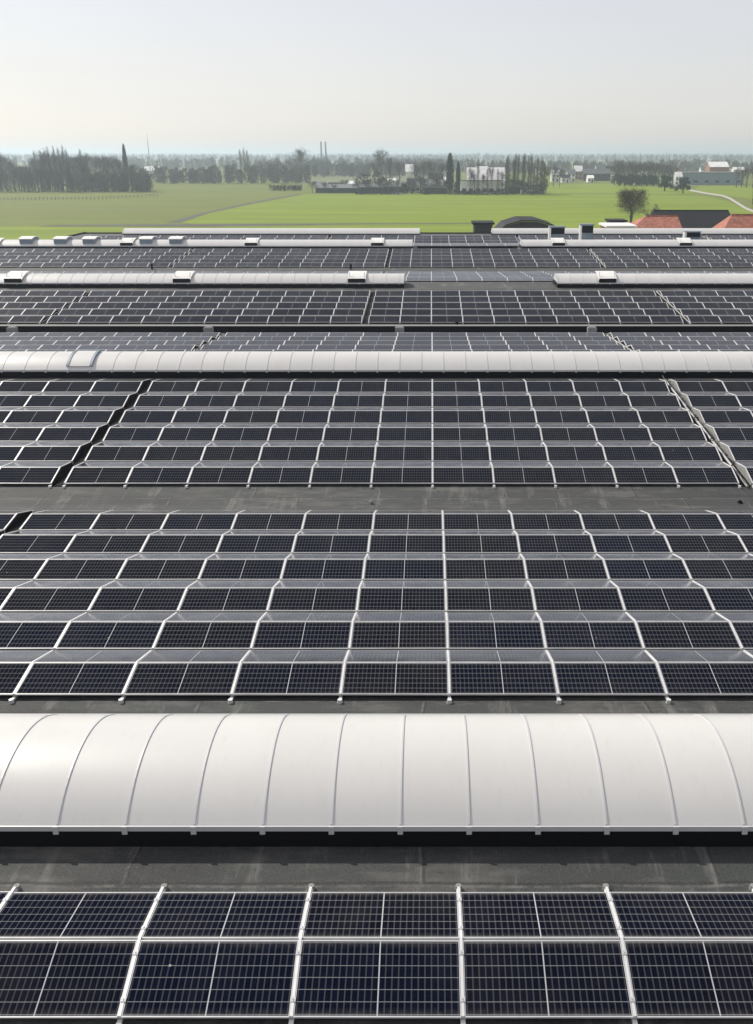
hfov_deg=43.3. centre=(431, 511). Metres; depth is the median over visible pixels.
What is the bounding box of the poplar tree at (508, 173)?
[506,155,510,194]
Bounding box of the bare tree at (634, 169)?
[630,162,643,175]
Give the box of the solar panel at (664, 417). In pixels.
[638,411,692,423]
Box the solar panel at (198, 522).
[161,514,235,530]
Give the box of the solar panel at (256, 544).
[217,535,295,553]
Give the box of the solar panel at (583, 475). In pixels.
[553,467,615,483]
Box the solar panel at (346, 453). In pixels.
[317,446,374,461]
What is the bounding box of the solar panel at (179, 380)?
[155,379,202,380]
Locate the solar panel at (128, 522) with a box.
[91,514,166,530]
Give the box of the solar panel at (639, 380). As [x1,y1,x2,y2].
[616,379,662,380]
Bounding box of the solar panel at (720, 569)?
[684,559,752,580]
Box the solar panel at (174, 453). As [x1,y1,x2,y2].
[143,446,204,461]
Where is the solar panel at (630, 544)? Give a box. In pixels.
[592,535,670,553]
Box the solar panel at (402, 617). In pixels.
[354,612,445,621]
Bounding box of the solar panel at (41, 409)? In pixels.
[13,408,68,410]
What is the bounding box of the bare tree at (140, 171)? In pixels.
[135,168,148,175]
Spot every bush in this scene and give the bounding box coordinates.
[611,173,625,185]
[620,174,630,185]
[628,173,639,185]
[633,173,641,185]
[638,174,647,185]
[642,174,651,185]
[650,173,659,185]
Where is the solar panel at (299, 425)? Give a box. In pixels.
[272,424,326,427]
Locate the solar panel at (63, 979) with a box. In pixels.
[0,940,136,1018]
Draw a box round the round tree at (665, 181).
[658,175,673,190]
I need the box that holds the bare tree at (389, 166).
[380,157,394,177]
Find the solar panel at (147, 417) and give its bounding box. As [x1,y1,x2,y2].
[120,411,175,423]
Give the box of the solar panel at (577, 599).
[533,588,623,611]
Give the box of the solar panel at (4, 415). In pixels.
[0,411,10,423]
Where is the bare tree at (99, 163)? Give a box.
[91,155,104,170]
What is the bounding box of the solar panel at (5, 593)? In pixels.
[0,588,12,606]
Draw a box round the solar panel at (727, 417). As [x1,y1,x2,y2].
[700,411,752,423]
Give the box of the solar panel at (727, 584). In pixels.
[695,581,752,587]
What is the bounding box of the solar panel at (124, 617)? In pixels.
[72,613,173,621]
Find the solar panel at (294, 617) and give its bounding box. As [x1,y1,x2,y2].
[260,613,354,621]
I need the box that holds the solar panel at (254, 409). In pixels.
[228,408,280,410]
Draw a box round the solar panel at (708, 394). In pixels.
[684,393,732,394]
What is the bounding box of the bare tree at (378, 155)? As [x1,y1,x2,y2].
[371,148,389,182]
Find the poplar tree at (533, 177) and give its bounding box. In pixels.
[531,162,536,194]
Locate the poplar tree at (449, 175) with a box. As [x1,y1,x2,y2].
[445,153,454,193]
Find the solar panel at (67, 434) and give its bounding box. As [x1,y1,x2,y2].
[37,427,96,441]
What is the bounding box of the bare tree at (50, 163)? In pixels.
[44,154,56,190]
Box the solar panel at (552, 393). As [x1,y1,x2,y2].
[529,393,576,394]
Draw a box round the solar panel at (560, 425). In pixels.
[538,424,591,427]
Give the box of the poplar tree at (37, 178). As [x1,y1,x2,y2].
[32,151,39,191]
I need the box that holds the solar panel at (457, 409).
[433,408,482,410]
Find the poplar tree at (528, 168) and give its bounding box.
[526,156,530,189]
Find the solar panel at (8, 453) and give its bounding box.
[0,446,22,461]
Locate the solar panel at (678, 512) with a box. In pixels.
[645,511,715,513]
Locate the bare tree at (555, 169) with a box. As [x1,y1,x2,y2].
[549,164,561,186]
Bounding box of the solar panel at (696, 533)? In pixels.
[659,531,736,534]
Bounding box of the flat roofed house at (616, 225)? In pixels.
[599,223,636,227]
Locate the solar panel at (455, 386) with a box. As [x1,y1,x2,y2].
[433,381,478,392]
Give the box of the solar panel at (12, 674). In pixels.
[0,662,31,695]
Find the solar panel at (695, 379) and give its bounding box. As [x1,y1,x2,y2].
[672,379,718,380]
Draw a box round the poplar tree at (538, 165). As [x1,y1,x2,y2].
[535,157,539,194]
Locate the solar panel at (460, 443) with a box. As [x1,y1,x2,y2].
[433,442,487,445]
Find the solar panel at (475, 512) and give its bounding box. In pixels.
[443,511,509,513]
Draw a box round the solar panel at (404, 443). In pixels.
[377,442,431,445]
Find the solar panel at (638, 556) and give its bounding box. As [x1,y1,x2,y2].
[599,554,680,558]
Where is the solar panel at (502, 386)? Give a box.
[479,381,526,392]
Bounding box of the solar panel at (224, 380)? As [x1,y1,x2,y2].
[201,379,247,380]
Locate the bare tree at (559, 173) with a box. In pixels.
[553,168,565,186]
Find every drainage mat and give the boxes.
[6,517,27,532]
[41,293,89,323]
[53,380,153,486]
[363,292,375,323]
[385,250,391,267]
[587,250,604,267]
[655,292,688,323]
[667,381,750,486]
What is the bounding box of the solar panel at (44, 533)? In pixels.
[4,531,83,534]
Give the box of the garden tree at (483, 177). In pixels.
[481,172,486,189]
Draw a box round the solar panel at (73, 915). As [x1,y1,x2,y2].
[0,892,158,939]
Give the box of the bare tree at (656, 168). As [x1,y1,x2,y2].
[648,162,661,185]
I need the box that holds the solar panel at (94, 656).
[35,650,149,662]
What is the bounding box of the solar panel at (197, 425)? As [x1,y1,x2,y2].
[166,424,220,427]
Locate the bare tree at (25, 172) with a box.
[18,164,36,191]
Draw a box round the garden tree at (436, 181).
[433,176,441,187]
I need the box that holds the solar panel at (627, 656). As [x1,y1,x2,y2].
[548,650,654,662]
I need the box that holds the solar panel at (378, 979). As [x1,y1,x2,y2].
[293,940,460,1018]
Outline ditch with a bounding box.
[170,194,301,221]
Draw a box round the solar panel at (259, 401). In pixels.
[234,395,284,407]
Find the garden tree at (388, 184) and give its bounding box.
[384,181,390,192]
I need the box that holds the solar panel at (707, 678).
[658,662,752,695]
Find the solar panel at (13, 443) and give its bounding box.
[0,442,31,445]
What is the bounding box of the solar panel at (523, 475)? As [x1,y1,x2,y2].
[493,467,554,483]
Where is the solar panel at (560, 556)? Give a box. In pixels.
[522,554,601,558]
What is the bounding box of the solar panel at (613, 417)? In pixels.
[587,411,640,423]
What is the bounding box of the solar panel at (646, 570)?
[604,559,690,580]
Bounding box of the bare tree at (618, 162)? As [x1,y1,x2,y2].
[608,160,626,183]
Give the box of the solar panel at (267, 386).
[243,381,291,392]
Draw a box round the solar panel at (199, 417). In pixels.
[172,411,226,423]
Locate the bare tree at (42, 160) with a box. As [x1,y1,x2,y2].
[32,149,48,190]
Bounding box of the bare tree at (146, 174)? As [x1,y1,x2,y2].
[137,172,154,191]
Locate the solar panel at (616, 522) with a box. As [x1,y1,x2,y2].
[581,514,653,530]
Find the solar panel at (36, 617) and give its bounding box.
[0,613,82,621]
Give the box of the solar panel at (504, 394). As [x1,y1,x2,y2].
[481,393,528,394]
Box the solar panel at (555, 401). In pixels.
[530,395,580,407]
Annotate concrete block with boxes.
[6,326,18,332]
[203,326,213,332]
[395,326,403,332]
[587,326,596,332]
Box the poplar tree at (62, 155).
[61,145,68,191]
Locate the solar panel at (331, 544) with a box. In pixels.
[293,535,368,553]
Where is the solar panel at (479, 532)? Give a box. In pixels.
[444,531,515,534]
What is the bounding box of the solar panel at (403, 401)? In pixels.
[383,395,431,407]
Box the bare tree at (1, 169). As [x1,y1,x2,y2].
[0,168,9,191]
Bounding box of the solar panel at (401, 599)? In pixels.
[358,588,444,611]
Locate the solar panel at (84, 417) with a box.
[56,411,112,423]
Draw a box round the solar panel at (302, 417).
[276,411,328,423]
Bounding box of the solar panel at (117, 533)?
[77,531,155,534]
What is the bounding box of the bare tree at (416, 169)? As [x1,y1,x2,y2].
[409,163,424,180]
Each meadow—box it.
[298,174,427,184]
[546,184,702,194]
[695,186,752,198]
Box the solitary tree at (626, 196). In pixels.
[615,185,650,222]
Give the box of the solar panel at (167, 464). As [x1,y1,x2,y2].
[135,462,197,466]
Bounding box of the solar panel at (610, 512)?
[577,511,646,513]
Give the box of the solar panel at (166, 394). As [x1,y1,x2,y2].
[142,393,190,394]
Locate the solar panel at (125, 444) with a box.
[95,442,154,445]
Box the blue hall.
[670,172,743,184]
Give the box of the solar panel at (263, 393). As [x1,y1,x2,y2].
[239,393,287,394]
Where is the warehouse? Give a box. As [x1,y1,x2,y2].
[0,232,752,1023]
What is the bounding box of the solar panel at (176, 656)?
[138,650,248,662]
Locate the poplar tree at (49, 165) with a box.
[45,147,53,191]
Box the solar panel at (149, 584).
[102,581,194,587]
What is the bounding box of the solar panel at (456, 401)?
[433,395,481,407]
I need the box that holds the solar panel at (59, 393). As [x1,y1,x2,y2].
[35,393,84,394]
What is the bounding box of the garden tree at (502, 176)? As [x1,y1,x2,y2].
[499,170,504,188]
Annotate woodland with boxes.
[0,152,752,162]
[0,155,440,170]
[1,152,752,158]
[254,158,444,176]
[411,157,752,172]
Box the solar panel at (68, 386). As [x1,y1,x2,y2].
[43,381,94,392]
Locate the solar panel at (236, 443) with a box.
[207,442,265,445]
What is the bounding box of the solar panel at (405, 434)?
[378,427,431,441]
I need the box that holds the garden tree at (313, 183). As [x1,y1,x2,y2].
[306,181,316,192]
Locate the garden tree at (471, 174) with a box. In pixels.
[467,167,474,189]
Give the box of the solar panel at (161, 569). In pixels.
[117,559,205,580]
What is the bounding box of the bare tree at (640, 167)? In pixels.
[635,160,644,185]
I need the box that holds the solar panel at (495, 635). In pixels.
[448,622,544,649]
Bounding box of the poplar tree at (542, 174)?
[539,158,544,193]
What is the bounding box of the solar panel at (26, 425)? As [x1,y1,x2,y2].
[0,424,51,427]
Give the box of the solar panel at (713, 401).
[688,395,740,407]
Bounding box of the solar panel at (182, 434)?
[158,427,215,441]
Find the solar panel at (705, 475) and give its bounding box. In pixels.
[673,467,738,483]
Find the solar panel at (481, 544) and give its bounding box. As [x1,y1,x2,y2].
[444,535,518,553]
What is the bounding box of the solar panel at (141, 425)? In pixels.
[113,424,167,427]
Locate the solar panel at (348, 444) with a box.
[320,442,376,445]
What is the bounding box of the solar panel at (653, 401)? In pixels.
[628,395,680,407]
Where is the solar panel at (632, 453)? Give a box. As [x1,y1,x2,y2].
[603,446,663,461]
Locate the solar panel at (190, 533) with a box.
[151,531,227,534]
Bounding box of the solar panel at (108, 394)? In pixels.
[83,393,132,394]
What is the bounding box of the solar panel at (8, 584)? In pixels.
[0,581,28,587]
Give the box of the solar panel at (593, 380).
[570,379,616,380]
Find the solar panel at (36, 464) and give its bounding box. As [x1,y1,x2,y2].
[2,462,68,466]
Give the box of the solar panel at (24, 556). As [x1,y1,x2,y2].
[0,554,58,558]
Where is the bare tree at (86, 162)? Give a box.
[71,153,95,190]
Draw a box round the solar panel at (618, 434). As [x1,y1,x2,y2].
[594,427,651,441]
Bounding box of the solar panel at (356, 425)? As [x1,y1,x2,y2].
[326,424,378,427]
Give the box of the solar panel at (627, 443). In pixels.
[599,442,657,445]
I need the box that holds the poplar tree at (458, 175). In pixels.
[456,161,460,189]
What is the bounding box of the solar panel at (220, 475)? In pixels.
[188,467,251,483]
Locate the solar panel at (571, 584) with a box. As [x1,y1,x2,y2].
[529,581,616,587]
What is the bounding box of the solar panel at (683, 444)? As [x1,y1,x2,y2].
[655,442,713,445]
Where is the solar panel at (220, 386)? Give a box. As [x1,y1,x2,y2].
[195,381,244,392]
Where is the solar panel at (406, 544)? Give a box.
[369,535,442,553]
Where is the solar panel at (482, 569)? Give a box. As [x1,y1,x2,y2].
[445,559,525,580]
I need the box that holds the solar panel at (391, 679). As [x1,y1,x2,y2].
[342,662,447,695]
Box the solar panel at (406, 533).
[371,531,442,534]
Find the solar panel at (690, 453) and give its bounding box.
[660,446,721,461]
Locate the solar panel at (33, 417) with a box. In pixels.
[4,411,61,423]
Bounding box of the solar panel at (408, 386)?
[385,381,431,392]
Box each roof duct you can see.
[548,226,565,239]
[578,223,593,239]
[682,231,701,239]
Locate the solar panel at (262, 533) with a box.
[224,531,298,534]
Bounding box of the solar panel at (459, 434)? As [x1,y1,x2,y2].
[433,428,486,441]
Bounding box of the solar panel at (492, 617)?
[447,613,539,621]
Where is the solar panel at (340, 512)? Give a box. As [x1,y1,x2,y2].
[307,511,374,514]
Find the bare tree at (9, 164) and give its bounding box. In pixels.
[4,159,16,189]
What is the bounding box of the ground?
[0,156,752,226]
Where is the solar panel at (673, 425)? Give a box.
[644,424,699,427]
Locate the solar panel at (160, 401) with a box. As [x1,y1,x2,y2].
[134,395,187,407]
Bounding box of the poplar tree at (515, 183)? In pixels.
[512,156,517,193]
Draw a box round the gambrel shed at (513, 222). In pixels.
[494,216,554,227]
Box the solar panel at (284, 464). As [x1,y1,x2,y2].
[254,462,314,466]
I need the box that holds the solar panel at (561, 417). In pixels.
[535,411,587,423]
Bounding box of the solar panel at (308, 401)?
[284,395,333,407]
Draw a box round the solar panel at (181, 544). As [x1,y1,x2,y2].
[141,535,221,553]
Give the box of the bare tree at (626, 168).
[616,163,632,184]
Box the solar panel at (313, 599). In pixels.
[268,588,358,611]
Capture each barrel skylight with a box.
[0,236,412,248]
[0,271,404,287]
[0,349,752,377]
[0,714,752,846]
[122,228,419,236]
[491,228,752,236]
[519,238,752,248]
[553,271,752,287]
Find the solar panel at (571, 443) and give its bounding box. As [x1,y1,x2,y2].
[544,442,600,445]
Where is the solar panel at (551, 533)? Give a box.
[515,531,589,534]
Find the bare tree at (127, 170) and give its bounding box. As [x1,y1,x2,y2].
[124,164,138,189]
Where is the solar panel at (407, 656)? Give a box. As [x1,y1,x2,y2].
[346,650,446,662]
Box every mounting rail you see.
[0,379,57,424]
[0,379,102,467]
[0,510,34,535]
[0,510,48,537]
[0,510,113,612]
[0,883,20,909]
[7,290,58,323]
[9,510,179,703]
[39,290,90,323]
[46,290,92,323]
[48,379,150,487]
[62,379,158,487]
[77,290,120,323]
[116,883,167,1023]
[118,510,245,703]
[123,379,204,487]
[140,290,175,323]
[168,249,192,267]
[172,290,203,323]
[185,332,223,350]
[185,379,249,487]
[228,510,311,703]
[246,379,295,487]
[288,883,314,1023]
[308,379,340,487]
[337,510,377,703]
[361,290,370,323]
[369,379,386,487]
[431,290,431,323]
[431,379,433,487]
[441,510,451,703]
[455,883,465,1023]
[477,379,495,487]
[507,510,561,703]
[523,379,556,487]
[569,379,618,487]
[573,510,670,703]
[589,249,605,267]
[602,883,637,1023]
[607,332,639,350]
[614,379,679,487]
[638,510,752,656]
[656,290,690,323]
[660,379,740,487]
[668,379,752,487]
[687,290,722,323]
[704,510,752,555]
[716,379,752,415]
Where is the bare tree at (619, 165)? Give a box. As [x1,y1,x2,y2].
[615,163,628,185]
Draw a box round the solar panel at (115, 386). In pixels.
[90,381,141,392]
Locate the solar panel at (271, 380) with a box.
[248,379,293,380]
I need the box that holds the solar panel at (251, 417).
[224,411,277,423]
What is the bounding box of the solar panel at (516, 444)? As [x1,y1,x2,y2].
[488,442,544,445]
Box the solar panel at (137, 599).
[89,588,185,611]
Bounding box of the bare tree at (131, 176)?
[121,169,140,191]
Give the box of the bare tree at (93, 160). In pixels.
[88,154,101,172]
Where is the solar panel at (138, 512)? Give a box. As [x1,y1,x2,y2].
[101,511,172,513]
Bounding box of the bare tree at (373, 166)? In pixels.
[365,160,383,177]
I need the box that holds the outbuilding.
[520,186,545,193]
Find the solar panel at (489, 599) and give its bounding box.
[447,588,534,611]
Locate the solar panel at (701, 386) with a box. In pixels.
[676,381,726,392]
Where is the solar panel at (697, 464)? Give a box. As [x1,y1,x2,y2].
[667,462,729,466]
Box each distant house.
[144,166,159,175]
[535,167,550,174]
[699,166,704,171]
[731,167,743,171]
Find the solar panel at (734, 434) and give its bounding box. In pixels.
[714,427,752,441]
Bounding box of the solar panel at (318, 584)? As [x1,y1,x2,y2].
[275,581,360,587]
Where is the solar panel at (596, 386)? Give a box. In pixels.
[573,381,621,392]
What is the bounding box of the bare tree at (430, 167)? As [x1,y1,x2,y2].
[426,158,437,178]
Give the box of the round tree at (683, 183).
[674,177,690,192]
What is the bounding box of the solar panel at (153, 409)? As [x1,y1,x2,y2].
[126,408,179,410]
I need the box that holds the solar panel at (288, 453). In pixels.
[259,446,318,461]
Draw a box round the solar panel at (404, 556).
[366,554,443,558]
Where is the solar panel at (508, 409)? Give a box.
[483,408,533,410]
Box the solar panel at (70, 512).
[33,511,105,513]
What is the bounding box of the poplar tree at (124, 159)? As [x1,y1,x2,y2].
[122,143,127,184]
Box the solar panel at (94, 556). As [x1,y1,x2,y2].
[50,554,135,558]
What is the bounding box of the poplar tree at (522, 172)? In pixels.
[520,155,525,194]
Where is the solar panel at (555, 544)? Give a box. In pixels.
[518,535,594,553]
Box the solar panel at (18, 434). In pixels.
[0,427,42,441]
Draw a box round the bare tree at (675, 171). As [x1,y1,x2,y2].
[668,165,680,183]
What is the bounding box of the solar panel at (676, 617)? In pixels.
[628,613,727,621]
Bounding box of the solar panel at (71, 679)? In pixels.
[15,662,134,695]
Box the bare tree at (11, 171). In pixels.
[7,164,21,191]
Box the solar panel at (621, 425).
[591,424,646,427]
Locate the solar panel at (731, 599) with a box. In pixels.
[705,588,752,611]
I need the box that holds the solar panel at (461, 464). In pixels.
[433,462,491,466]
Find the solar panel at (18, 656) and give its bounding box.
[0,651,48,662]
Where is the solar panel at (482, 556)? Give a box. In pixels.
[445,554,522,558]
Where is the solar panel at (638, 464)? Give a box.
[608,462,670,466]
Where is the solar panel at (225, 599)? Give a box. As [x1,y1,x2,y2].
[179,588,271,611]
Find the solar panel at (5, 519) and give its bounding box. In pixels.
[0,514,14,530]
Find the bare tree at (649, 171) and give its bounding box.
[641,164,654,175]
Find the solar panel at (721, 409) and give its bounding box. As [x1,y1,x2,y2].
[696,408,748,410]
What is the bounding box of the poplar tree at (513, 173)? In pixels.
[511,158,515,192]
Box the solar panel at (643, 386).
[619,381,668,392]
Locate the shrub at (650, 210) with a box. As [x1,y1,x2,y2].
[643,205,657,215]
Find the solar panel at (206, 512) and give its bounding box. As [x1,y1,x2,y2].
[170,511,239,513]
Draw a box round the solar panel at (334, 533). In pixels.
[297,531,370,534]
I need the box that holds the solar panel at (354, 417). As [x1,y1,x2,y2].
[329,411,380,423]
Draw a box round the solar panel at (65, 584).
[16,581,111,587]
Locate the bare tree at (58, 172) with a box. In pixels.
[49,164,70,191]
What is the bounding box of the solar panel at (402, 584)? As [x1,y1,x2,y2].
[361,581,444,587]
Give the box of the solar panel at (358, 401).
[333,395,382,407]
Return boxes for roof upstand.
[417,246,517,248]
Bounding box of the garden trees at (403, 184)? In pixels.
[352,171,546,192]
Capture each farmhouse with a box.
[383,182,401,191]
[401,181,419,191]
[421,179,444,191]
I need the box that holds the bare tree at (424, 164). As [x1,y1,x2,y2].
[420,160,430,178]
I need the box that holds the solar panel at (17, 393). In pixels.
[0,393,36,394]
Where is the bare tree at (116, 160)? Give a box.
[104,156,121,187]
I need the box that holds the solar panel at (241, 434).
[213,427,269,441]
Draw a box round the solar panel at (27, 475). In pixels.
[0,467,58,483]
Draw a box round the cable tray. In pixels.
[662,375,747,486]
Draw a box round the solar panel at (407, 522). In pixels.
[373,514,441,530]
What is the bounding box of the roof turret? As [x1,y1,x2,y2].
[605,218,627,222]
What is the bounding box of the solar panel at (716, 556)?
[675,554,752,558]
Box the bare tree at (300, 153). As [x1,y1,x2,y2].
[289,148,313,172]
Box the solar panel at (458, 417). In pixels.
[433,411,483,423]
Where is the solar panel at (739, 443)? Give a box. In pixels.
[722,442,752,445]
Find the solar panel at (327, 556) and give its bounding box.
[287,554,366,558]
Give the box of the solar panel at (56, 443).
[26,442,86,445]
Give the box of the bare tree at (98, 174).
[93,169,111,191]
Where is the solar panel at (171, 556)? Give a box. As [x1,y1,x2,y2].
[129,554,212,558]
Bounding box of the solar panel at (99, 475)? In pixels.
[65,467,131,483]
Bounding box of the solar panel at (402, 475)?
[372,467,431,483]
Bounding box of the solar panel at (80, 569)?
[35,559,125,580]
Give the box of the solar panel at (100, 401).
[74,395,127,407]
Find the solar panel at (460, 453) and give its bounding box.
[433,446,489,461]
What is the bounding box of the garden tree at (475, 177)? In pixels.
[472,173,477,189]
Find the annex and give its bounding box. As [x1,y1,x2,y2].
[460,180,501,193]
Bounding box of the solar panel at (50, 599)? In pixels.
[0,588,99,611]
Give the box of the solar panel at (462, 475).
[433,467,492,483]
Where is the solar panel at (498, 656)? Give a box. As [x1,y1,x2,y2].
[449,650,550,662]
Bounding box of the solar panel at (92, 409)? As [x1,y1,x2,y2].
[64,408,118,410]
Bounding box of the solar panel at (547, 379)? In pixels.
[524,379,570,380]
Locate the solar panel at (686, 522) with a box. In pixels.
[649,514,724,530]
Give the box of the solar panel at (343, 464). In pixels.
[314,462,373,466]
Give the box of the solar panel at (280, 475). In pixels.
[249,467,311,483]
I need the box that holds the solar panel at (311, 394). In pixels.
[287,393,335,394]
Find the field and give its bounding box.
[0,194,752,239]
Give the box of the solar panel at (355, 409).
[331,408,381,410]
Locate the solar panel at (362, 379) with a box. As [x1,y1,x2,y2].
[340,379,385,380]
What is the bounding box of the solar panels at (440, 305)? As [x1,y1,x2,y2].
[0,235,752,904]
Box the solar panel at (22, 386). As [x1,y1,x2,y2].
[0,381,48,392]
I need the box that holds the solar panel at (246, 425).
[219,424,273,427]
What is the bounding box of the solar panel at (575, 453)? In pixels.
[546,446,605,461]
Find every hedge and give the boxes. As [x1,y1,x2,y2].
[0,164,152,191]
[268,184,302,190]
[355,186,545,194]
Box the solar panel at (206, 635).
[154,622,256,649]
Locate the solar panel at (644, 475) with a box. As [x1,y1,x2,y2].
[613,467,676,483]
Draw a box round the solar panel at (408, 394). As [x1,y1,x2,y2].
[384,393,431,394]
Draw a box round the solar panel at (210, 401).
[184,395,236,407]
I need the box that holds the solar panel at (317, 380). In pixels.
[294,379,339,380]
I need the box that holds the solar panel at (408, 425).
[380,424,431,427]
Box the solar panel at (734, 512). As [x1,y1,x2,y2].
[712,511,752,513]
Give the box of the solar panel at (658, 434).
[648,427,706,441]
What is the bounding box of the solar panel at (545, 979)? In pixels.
[463,940,632,1018]
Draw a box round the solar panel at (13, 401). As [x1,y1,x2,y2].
[0,395,30,407]
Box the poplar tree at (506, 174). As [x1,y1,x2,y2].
[504,157,507,194]
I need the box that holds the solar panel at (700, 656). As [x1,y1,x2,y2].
[647,650,752,661]
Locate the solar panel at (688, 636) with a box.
[637,622,740,649]
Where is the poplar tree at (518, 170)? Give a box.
[516,155,520,194]
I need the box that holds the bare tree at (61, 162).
[54,153,65,168]
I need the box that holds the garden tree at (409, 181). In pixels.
[407,177,415,193]
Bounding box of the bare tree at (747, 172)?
[740,167,751,186]
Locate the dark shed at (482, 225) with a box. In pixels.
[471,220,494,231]
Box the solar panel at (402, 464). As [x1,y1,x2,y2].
[373,462,431,466]
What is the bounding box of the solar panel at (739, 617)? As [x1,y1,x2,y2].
[719,613,752,621]
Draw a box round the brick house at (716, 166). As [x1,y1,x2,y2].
[705,162,728,171]
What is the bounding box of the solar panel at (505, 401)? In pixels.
[482,395,530,407]
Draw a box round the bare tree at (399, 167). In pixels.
[391,160,404,178]
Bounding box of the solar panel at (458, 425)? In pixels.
[433,424,485,427]
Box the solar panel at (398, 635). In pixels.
[351,622,446,649]
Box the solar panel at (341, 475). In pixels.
[311,467,371,483]
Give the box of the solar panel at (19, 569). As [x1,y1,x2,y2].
[0,559,46,580]
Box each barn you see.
[315,184,357,192]
[358,184,384,192]
[423,186,445,193]
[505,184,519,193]
[650,210,730,227]
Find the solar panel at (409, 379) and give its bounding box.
[387,379,431,380]
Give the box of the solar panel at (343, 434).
[323,427,377,441]
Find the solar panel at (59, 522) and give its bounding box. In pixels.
[20,514,98,530]
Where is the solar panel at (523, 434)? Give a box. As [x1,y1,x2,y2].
[487,427,541,441]
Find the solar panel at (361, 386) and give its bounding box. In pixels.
[338,381,384,392]
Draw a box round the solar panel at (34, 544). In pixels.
[0,535,74,553]
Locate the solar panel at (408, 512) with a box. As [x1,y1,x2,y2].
[375,511,441,513]
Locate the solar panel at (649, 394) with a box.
[625,393,673,394]
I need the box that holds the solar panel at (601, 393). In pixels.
[577,393,625,394]
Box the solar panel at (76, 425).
[48,424,103,426]
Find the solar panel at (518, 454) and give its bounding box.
[490,446,547,461]
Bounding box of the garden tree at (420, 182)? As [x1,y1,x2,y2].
[415,177,424,193]
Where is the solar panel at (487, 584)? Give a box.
[446,581,530,587]
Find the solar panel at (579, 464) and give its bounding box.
[550,462,610,466]
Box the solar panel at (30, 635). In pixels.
[0,622,68,649]
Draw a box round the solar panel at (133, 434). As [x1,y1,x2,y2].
[103,427,162,441]
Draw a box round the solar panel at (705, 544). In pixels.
[665,535,746,553]
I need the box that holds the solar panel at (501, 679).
[450,663,556,695]
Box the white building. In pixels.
[466,167,505,191]
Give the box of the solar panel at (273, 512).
[238,511,307,513]
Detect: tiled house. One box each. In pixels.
[631,215,681,227]
[713,214,752,227]
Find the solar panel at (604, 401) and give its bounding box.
[579,395,630,407]
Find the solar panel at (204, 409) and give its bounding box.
[177,408,229,410]
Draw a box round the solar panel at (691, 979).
[624,940,752,1018]
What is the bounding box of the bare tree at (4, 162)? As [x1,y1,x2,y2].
[0,152,8,186]
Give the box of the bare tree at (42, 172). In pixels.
[28,167,45,191]
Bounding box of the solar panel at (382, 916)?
[302,892,458,939]
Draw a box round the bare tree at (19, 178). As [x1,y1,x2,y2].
[9,169,27,191]
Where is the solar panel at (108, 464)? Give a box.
[75,462,139,466]
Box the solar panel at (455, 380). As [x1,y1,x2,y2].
[433,379,477,380]
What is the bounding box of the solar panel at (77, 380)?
[53,379,100,380]
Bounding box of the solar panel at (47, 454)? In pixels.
[15,446,78,461]
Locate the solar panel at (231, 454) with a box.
[201,446,261,461]
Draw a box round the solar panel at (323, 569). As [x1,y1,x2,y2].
[282,559,363,580]
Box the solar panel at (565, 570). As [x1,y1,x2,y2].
[525,559,607,580]
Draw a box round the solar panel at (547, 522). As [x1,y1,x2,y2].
[512,514,582,530]
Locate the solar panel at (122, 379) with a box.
[99,379,146,380]
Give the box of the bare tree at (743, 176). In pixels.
[737,168,747,186]
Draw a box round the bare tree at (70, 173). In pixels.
[62,167,76,191]
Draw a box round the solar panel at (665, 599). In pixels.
[619,588,713,611]
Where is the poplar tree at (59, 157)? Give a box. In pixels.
[56,147,63,191]
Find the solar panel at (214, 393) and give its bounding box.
[191,393,238,394]
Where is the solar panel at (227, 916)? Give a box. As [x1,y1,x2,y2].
[142,892,307,939]
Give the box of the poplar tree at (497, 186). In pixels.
[495,169,499,194]
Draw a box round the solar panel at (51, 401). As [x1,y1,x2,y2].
[24,395,79,407]
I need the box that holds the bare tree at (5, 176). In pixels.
[0,169,13,191]
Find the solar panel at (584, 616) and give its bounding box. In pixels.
[537,612,633,621]
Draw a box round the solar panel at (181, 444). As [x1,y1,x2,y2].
[151,442,209,445]
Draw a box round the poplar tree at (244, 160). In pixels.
[242,149,245,179]
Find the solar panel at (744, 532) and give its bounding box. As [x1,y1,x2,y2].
[731,531,752,534]
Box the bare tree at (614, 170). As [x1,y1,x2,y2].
[608,163,619,184]
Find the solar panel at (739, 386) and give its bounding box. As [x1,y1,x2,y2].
[723,381,752,392]
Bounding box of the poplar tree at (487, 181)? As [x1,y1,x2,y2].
[485,167,489,194]
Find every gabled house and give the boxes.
[405,164,413,180]
[428,173,443,178]
[550,170,558,181]
[558,167,566,180]
[560,174,569,182]
[566,169,575,181]
[573,166,582,179]
[582,169,610,180]
[586,175,593,181]
[595,164,605,168]
[605,166,613,178]
[673,172,682,185]
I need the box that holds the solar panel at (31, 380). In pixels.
[7,379,54,380]
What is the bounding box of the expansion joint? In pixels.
[0,325,752,331]
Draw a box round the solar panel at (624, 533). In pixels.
[587,531,662,534]
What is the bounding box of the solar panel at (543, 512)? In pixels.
[510,511,578,513]
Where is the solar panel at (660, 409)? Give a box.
[634,408,686,410]
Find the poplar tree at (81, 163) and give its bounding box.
[78,150,84,191]
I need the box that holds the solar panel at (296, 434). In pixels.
[268,428,323,441]
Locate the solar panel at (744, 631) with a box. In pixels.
[731,622,752,649]
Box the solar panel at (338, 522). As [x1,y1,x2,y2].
[303,514,372,530]
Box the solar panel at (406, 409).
[382,408,431,410]
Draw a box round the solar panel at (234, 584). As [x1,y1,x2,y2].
[189,581,277,587]
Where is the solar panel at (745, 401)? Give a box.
[736,395,752,407]
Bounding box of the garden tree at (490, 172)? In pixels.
[488,166,495,186]
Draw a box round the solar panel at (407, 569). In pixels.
[364,559,443,580]
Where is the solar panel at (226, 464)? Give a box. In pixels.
[194,462,256,466]
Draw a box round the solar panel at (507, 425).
[486,424,538,427]
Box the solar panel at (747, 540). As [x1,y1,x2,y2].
[739,535,752,553]

